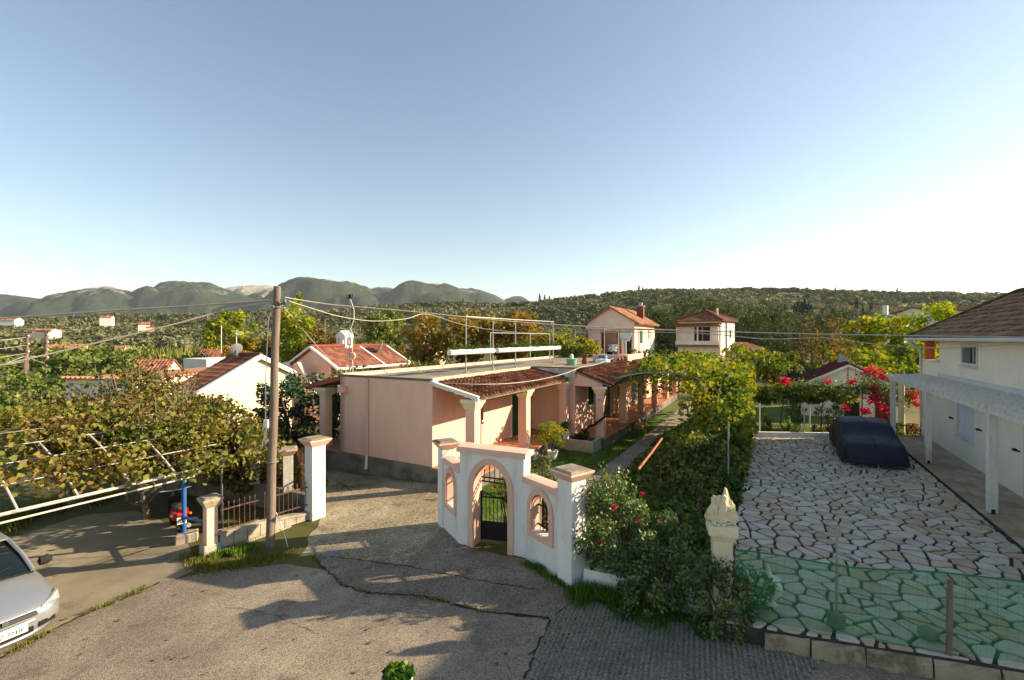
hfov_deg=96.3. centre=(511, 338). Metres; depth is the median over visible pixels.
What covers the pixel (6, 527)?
field grass
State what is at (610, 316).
gabled house
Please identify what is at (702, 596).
rose bush
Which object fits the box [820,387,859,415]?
trained vine
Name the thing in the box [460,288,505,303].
mountain
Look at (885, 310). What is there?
hillside house
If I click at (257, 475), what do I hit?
stucco post
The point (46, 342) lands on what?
utility pole
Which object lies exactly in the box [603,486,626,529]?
garden rose
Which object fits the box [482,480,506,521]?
lawn
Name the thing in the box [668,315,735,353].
olive tree
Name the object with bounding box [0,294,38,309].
mountain
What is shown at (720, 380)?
arbour vine
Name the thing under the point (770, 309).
olive tree
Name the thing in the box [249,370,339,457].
orange tree
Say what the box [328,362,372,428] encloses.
shrub
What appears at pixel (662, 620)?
street weeds
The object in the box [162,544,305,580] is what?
verge grass
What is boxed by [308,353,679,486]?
guest house
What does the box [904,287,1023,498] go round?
cream house
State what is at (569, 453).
lawn grass
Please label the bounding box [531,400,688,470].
lawn
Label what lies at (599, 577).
wall
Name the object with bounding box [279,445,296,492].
stucco post
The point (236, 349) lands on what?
satellite dish
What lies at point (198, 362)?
white box house
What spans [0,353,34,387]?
scrub bush
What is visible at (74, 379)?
house
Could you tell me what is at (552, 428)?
potted plant
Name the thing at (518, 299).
mountain
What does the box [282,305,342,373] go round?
overhead cable
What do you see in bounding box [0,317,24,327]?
hillside house
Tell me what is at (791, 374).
lemon tree
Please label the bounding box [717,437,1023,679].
courtyard
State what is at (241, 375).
house
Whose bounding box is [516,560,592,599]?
wall foot weeds
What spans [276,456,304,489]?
shrub
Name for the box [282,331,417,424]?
red roof house
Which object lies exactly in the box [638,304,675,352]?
olive tree
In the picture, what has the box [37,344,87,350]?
hillside house
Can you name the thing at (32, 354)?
scrub bush
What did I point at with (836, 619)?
net fence
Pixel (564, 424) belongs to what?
potted plant
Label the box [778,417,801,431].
iris clump
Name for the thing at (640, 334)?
window
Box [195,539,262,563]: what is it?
verge grass
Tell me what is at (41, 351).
scrub bush
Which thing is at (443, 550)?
forecourt
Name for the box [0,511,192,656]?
parking pad
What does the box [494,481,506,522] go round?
climbing rose
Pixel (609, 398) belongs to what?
door
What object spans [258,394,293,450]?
shrub
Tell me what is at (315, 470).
white gatepost
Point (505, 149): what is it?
sky
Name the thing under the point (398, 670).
shrub
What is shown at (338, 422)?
shrub
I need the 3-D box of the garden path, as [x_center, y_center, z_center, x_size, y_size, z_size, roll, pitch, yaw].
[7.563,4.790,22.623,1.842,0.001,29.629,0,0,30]
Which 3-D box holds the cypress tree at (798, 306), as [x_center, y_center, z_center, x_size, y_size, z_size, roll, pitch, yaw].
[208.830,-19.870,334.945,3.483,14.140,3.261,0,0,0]
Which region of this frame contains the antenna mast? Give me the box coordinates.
[341,294,355,372]
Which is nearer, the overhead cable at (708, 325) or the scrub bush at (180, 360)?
the overhead cable at (708, 325)
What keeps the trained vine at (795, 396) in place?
on the lawn at (774, 409)
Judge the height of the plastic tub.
0.330 m
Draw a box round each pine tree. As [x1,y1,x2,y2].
[359,311,395,347]
[380,307,409,350]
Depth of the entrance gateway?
10.08 m
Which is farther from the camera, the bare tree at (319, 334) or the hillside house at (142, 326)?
the hillside house at (142, 326)
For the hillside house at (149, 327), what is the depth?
285.19 m
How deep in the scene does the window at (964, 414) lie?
16.55 m
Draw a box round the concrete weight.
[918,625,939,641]
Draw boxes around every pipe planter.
[447,342,495,355]
[495,341,560,352]
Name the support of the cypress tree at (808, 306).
on the ground at (298, 534)
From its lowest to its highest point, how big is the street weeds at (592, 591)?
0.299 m
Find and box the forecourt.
[315,527,573,616]
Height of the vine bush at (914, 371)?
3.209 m
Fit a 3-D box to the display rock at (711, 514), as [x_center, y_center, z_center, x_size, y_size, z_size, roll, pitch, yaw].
[3.386,2.932,7.683,0.197,0.572,0.244,0,0,-20]
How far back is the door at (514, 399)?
20.61 m
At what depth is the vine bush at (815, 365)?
35.84 m
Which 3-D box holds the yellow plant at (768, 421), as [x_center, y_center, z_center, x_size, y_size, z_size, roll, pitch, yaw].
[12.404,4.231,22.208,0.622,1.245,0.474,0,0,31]
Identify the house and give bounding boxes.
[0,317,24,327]
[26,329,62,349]
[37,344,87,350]
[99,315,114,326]
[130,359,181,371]
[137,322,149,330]
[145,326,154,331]
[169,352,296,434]
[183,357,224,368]
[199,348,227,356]
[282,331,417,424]
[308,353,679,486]
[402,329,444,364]
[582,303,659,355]
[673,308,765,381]
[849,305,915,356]
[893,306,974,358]
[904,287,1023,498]
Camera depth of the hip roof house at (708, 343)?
49.67 m
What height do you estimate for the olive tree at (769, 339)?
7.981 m
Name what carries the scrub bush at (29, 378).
on the ground at (298, 534)
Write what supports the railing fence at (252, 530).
on the ground at (298, 534)
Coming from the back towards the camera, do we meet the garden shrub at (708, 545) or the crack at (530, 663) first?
the garden shrub at (708, 545)
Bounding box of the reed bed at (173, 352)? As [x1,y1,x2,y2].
[61,344,217,367]
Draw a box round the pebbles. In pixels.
[713,522,735,526]
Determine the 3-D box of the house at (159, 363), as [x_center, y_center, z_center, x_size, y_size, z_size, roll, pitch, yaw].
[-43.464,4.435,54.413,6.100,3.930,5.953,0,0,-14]
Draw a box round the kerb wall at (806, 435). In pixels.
[753,432,828,438]
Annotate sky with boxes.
[0,0,1023,301]
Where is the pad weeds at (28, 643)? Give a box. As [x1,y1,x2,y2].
[2,584,147,657]
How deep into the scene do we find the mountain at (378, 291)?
4413.75 m
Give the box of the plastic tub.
[566,359,576,364]
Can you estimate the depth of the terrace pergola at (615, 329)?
38.90 m
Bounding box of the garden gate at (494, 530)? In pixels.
[481,490,506,541]
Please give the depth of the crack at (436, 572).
9.36 m
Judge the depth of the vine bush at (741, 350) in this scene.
45.49 m
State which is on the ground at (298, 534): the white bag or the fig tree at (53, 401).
the fig tree at (53, 401)
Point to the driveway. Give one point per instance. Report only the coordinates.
(395, 521)
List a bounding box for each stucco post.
[246,440,261,484]
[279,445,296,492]
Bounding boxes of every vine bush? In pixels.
[720,342,777,371]
[741,347,802,383]
[804,362,865,368]
[809,343,891,365]
[845,351,906,367]
[864,363,918,394]
[874,341,938,369]
[881,362,918,403]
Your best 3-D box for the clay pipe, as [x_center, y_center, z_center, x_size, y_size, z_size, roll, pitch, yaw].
[4.457,3.665,14.703,0.079,0.405,3.027,0,0,31]
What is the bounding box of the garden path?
[529,401,698,562]
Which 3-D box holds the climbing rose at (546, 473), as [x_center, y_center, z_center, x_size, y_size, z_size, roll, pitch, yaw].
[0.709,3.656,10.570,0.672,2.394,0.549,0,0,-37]
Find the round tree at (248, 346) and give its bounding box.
[220,335,264,356]
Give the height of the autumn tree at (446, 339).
7.562 m
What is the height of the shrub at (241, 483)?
2.432 m
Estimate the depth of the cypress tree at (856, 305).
359.55 m
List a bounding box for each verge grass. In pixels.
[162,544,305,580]
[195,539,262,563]
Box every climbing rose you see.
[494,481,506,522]
[533,447,556,529]
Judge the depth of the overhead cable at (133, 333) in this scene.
10.35 m
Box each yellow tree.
[840,315,888,358]
[859,311,904,352]
[886,300,958,358]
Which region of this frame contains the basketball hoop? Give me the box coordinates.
[620,333,631,354]
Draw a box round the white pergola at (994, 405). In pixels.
[885,374,1023,513]
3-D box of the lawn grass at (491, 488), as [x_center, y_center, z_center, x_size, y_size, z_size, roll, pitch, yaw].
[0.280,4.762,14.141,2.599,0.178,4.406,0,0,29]
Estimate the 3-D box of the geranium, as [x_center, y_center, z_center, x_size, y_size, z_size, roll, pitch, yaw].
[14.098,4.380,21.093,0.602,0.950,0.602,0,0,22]
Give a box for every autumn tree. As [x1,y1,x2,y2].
[397,311,452,365]
[427,312,491,363]
[456,309,501,362]
[463,310,524,359]
[503,309,545,359]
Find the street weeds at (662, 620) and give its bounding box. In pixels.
[552,586,753,649]
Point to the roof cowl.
(841, 358)
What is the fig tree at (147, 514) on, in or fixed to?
on the ground at (298, 534)
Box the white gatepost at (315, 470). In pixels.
[298,435,331,520]
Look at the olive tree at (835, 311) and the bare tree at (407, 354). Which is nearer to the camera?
the bare tree at (407, 354)
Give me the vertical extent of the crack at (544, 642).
0.001 m
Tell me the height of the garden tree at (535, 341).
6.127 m
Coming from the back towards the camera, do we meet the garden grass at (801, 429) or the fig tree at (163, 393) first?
the garden grass at (801, 429)
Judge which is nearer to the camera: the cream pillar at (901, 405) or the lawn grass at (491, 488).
the lawn grass at (491, 488)
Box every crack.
[0,582,158,657]
[313,556,549,618]
[319,555,538,589]
[523,619,550,677]
[528,626,590,654]
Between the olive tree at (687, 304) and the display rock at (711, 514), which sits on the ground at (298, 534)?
the olive tree at (687, 304)
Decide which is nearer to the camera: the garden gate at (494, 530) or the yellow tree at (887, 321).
the garden gate at (494, 530)
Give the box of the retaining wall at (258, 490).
[164,463,304,512]
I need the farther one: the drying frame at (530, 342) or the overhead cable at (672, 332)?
the drying frame at (530, 342)
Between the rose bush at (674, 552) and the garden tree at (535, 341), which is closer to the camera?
the rose bush at (674, 552)
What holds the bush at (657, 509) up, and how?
on the ground at (298, 534)
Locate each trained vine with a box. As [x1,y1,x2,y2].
[752,382,783,425]
[760,382,795,422]
[780,384,816,407]
[801,386,837,427]
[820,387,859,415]
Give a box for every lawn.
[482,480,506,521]
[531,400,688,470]
[752,399,831,431]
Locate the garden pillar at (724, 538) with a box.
[706,521,737,617]
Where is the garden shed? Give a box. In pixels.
[790,359,909,421]
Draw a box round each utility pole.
[16,332,33,372]
[22,356,26,395]
[36,330,51,387]
[262,286,287,549]
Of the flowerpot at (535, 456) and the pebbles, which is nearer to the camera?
the pebbles
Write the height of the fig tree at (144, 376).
4.995 m
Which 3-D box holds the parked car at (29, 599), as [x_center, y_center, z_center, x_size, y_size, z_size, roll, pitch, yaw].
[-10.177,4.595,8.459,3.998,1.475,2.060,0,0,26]
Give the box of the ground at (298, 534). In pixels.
[0,292,994,617]
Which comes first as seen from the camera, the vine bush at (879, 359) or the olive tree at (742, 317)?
the vine bush at (879, 359)
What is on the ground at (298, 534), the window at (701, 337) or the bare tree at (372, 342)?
the bare tree at (372, 342)
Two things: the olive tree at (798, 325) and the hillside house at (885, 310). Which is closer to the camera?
the hillside house at (885, 310)
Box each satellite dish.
[229,343,242,357]
[374,340,383,354]
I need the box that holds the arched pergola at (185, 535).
[0,411,224,545]
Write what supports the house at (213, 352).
on the ground at (298, 534)
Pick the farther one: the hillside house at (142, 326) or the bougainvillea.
the hillside house at (142, 326)
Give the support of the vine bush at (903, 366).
on the ground at (298, 534)
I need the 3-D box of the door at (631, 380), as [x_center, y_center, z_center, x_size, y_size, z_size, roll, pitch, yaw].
[7.945,3.290,30.122,0.130,2.140,1.060,0,0,29]
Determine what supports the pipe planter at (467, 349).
hanging from the drying frame at (493, 338)
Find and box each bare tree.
[242,334,281,358]
[304,323,347,347]
[370,341,398,351]
[391,345,415,359]
[404,344,441,364]
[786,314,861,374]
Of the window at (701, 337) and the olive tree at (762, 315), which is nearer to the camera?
the window at (701, 337)
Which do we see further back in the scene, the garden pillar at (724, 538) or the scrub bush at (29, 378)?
the scrub bush at (29, 378)
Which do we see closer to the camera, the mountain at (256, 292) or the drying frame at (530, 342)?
the drying frame at (530, 342)
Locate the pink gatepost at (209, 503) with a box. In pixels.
[196,493,223,557]
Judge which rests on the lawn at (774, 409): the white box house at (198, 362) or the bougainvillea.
the bougainvillea
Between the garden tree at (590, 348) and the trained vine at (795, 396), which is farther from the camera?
the garden tree at (590, 348)
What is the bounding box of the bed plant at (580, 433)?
[574,428,590,438]
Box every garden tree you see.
[521,332,559,356]
[531,327,581,357]
[565,336,603,357]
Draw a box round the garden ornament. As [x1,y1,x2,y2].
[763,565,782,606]
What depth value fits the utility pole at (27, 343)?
43.94 m
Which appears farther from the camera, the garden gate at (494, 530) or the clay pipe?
the clay pipe
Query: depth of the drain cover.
10.63 m
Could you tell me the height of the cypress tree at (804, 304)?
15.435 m
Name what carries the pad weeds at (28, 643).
on the parking pad
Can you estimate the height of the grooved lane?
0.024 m
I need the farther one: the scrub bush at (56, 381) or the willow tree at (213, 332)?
the willow tree at (213, 332)
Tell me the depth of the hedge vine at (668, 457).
14.38 m
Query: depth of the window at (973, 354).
16.47 m
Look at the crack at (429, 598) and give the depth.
8.43 m
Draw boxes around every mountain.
[0,286,132,316]
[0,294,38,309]
[127,281,256,313]
[225,285,272,299]
[249,277,380,310]
[370,287,392,296]
[379,280,502,304]
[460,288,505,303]
[504,296,527,302]
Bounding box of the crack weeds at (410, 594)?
[312,556,548,620]
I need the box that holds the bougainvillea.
[779,361,919,427]
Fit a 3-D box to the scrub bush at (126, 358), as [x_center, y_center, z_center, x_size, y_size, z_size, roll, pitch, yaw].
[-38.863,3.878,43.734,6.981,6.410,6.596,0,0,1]
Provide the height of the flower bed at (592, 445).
0.520 m
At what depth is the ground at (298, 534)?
14.85 m
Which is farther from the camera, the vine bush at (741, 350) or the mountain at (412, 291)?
the mountain at (412, 291)
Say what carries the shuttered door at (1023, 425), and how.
in the cream house at (958, 430)
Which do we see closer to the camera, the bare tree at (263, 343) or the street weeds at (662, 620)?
the street weeds at (662, 620)
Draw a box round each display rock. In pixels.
[704,496,718,523]
[712,488,737,525]
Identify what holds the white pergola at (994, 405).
on the walkway
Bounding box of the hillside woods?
[0,298,966,351]
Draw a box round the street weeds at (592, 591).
[571,579,655,618]
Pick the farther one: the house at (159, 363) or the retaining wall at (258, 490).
the house at (159, 363)
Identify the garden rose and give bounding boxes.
[586,460,617,529]
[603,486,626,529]
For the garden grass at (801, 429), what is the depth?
23.93 m
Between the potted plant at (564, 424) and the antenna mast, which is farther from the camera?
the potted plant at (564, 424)
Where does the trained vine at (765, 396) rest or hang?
on the lawn at (774, 409)
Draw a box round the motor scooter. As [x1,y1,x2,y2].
[157,478,193,532]
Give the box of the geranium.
[811,424,826,431]
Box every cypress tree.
[795,301,799,315]
[799,302,803,315]
[803,298,806,314]
[806,302,810,314]
[854,298,858,308]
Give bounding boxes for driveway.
[299,470,441,564]
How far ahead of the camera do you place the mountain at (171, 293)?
3414.86 m
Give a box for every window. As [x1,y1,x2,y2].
[480,405,485,423]
[587,386,595,407]
[639,330,643,344]
[694,326,710,340]
[954,403,974,444]
[958,343,977,368]
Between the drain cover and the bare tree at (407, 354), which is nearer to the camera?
the drain cover
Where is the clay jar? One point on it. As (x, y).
(584, 359)
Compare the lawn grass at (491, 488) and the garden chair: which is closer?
the lawn grass at (491, 488)
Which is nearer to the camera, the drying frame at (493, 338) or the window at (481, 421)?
the window at (481, 421)
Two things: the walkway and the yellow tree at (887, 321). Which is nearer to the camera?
the walkway
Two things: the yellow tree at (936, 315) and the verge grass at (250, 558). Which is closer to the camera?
the verge grass at (250, 558)
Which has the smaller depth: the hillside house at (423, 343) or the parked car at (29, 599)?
the parked car at (29, 599)
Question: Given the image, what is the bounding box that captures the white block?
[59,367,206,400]
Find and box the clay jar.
[581,354,588,363]
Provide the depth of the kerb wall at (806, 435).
20.82 m
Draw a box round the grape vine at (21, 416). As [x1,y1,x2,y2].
[0,390,292,502]
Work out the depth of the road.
7.59 m
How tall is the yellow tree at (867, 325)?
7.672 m
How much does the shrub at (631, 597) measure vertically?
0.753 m
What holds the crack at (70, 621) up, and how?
on the parking pad
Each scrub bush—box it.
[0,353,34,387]
[0,365,50,406]
[0,380,64,410]
[20,343,74,370]
[22,368,81,405]
[29,342,94,376]
[39,348,126,386]
[59,345,146,375]
[75,338,157,369]
[105,365,150,374]
[158,349,210,366]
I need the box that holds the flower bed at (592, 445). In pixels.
[557,434,600,453]
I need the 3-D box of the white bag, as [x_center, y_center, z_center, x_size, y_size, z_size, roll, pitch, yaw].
[5.545,1.373,27.716,1.034,0.285,0.643,0,0,18]
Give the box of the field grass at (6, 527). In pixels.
[0,487,125,534]
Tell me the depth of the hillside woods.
306.30 m
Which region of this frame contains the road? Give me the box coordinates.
[0,564,934,679]
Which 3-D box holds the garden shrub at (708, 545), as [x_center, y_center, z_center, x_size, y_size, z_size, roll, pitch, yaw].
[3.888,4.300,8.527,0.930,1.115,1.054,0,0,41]
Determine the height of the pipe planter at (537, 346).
0.543 m
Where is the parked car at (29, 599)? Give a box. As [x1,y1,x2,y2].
[0,532,59,648]
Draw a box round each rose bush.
[573,467,660,580]
[613,509,711,618]
[681,549,762,643]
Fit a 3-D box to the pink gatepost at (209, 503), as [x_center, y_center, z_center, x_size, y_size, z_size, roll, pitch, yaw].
[-7.191,4.680,10.935,0.440,1.840,0.440,0,0,38]
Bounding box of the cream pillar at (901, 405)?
[898,383,904,433]
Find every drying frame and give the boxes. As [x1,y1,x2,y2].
[463,316,553,372]
[490,332,549,364]
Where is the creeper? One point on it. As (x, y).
(758, 577)
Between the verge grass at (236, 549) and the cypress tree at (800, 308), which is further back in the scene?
the cypress tree at (800, 308)
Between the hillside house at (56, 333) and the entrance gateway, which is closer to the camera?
the entrance gateway
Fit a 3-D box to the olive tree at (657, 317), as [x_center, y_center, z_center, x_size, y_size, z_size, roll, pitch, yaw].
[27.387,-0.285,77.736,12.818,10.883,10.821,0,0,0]
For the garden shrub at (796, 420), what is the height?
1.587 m
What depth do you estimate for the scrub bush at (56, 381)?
31.89 m
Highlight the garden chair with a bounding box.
[609,344,616,350]
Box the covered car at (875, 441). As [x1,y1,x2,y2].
[829,416,910,471]
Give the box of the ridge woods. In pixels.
[3,287,1006,327]
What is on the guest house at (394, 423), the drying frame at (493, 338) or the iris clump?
the drying frame at (493, 338)
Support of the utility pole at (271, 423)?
on the ground at (298, 534)
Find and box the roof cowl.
[838,355,849,361]
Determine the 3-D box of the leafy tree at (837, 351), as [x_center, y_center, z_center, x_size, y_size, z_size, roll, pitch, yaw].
[25.696,1.520,37.681,4.638,7.001,5.208,0,0,-31]
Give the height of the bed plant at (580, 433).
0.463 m
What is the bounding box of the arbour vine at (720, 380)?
[582,348,757,465]
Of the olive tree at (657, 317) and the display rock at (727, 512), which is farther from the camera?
the olive tree at (657, 317)
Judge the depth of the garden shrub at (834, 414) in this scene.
22.73 m
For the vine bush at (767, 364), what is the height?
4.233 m
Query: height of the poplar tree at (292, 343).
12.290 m
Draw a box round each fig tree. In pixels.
[0,377,141,507]
[29,360,213,492]
[48,393,216,518]
[94,376,239,491]
[161,415,287,479]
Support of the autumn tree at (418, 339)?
on the ground at (298, 534)
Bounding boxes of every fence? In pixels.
[217,481,309,550]
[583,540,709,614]
[735,523,1023,662]
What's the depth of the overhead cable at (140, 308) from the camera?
12.16 m
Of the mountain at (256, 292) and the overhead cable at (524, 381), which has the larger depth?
the mountain at (256, 292)
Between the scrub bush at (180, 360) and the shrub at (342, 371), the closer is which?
the shrub at (342, 371)
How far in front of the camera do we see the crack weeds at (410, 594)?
8.61 m
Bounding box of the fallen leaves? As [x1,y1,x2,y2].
[56,565,756,673]
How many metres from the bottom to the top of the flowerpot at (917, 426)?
0.550 m
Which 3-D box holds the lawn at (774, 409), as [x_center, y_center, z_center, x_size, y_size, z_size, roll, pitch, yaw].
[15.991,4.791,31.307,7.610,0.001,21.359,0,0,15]
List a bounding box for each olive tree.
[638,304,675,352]
[646,305,693,355]
[663,291,722,350]
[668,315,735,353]
[688,297,747,352]
[719,305,766,356]
[727,305,794,355]
[735,317,798,371]
[748,302,809,360]
[776,310,835,364]
[804,307,855,361]
[844,310,889,329]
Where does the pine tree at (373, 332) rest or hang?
on the ground at (298, 534)
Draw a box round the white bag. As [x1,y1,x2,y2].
[595,359,610,362]
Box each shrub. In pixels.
[204,423,295,501]
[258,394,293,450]
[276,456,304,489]
[316,392,339,428]
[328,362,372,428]
[381,660,415,679]
[406,356,441,366]
[614,574,670,621]
[695,532,743,589]
[784,403,806,430]
[813,403,847,431]
[896,423,923,436]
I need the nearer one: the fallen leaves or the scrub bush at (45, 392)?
the fallen leaves
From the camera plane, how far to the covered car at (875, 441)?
16.31 m
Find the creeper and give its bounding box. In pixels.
[734,563,779,610]
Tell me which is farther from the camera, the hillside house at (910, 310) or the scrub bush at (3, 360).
the hillside house at (910, 310)
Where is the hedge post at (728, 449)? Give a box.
[728,423,728,475]
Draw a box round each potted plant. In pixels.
[533,420,568,459]
[561,419,571,438]
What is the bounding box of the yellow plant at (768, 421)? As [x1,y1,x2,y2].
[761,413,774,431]
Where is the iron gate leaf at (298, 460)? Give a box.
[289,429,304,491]
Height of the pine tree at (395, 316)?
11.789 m
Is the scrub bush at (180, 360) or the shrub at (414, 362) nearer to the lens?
the shrub at (414, 362)
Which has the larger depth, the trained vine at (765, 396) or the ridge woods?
the ridge woods
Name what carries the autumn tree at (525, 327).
on the ground at (298, 534)
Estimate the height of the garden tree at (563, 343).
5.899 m
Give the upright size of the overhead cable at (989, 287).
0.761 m
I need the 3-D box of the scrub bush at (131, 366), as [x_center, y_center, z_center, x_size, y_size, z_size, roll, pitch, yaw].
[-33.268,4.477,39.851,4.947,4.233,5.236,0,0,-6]
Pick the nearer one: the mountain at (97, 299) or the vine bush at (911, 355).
the vine bush at (911, 355)
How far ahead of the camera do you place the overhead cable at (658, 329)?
12.24 m
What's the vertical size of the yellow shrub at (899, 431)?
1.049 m
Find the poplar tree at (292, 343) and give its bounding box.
[279,291,315,362]
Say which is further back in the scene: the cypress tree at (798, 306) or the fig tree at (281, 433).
the cypress tree at (798, 306)
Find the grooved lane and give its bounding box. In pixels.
[525,601,823,679]
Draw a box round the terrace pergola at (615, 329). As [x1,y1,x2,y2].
[571,329,650,354]
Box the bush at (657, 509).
[587,474,735,573]
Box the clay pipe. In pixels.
[637,438,662,469]
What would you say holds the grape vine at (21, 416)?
on the ground at (298, 534)
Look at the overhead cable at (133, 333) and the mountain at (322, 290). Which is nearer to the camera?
the overhead cable at (133, 333)
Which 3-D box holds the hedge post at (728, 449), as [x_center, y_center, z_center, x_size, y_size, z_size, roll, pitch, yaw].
[6.598,3.700,13.984,0.042,2.200,0.042,0,0,0]
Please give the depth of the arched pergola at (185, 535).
11.33 m
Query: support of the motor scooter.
on the parking pad
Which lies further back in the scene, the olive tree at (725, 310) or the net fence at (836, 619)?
the olive tree at (725, 310)
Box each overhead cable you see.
[0,299,272,318]
[0,301,272,365]
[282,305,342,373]
[285,297,1023,337]
[286,300,1023,347]
[445,358,613,384]
[617,323,792,332]
[950,277,1023,300]
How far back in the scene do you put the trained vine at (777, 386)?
25.18 m
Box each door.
[511,394,517,436]
[606,388,610,416]
[624,331,632,353]
[631,380,635,405]
[842,386,860,415]
[1023,425,1023,498]
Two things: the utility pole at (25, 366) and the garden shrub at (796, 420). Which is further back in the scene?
the utility pole at (25, 366)
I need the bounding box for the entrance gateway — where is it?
[432,437,594,587]
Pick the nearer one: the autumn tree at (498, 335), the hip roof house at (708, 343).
the autumn tree at (498, 335)
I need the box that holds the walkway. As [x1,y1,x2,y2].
[897,433,1023,550]
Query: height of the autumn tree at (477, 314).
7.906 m
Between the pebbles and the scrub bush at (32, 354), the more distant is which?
the scrub bush at (32, 354)
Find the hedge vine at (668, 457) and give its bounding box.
[586,401,754,553]
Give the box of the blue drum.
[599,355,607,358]
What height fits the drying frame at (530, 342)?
1.810 m
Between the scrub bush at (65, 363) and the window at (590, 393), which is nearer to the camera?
the window at (590, 393)
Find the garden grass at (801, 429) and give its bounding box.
[754,423,823,431]
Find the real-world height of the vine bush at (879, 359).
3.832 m
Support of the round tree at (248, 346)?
on the ground at (298, 534)
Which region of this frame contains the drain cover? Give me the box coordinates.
[320,547,343,557]
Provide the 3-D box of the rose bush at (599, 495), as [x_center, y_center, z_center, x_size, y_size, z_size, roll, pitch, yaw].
[2.037,3.632,8.908,1.888,2.447,1.723,0,0,0]
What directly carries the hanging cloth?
hanging from the guest house at (394, 423)
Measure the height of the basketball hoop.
1.950 m
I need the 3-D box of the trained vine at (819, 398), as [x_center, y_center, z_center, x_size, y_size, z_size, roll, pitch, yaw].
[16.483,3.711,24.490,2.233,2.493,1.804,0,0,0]
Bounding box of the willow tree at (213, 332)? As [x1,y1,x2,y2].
[200,307,260,350]
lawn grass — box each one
[483,471,556,520]
[531,448,594,472]
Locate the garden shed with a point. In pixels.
(834, 370)
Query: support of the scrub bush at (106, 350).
on the ground at (298, 534)
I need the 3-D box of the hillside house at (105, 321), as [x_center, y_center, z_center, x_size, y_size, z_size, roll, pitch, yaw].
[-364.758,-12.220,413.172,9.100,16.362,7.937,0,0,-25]
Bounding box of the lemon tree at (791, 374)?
[782,364,813,381]
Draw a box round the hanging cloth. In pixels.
[632,381,636,402]
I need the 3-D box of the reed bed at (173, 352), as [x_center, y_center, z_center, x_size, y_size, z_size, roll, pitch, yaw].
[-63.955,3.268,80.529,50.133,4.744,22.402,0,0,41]
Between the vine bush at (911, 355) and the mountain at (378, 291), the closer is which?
the vine bush at (911, 355)
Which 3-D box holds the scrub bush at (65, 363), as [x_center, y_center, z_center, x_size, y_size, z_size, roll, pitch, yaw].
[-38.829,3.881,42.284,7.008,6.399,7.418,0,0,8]
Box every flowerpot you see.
[533,451,537,460]
[905,423,919,433]
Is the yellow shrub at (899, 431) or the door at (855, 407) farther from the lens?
the door at (855, 407)
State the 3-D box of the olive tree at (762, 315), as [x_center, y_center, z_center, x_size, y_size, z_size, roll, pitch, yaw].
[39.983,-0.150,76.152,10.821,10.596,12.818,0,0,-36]
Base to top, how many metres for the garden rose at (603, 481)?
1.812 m
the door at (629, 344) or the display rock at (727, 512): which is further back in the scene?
the door at (629, 344)
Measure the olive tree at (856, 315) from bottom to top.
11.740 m
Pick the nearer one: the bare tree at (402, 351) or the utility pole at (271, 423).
the utility pole at (271, 423)

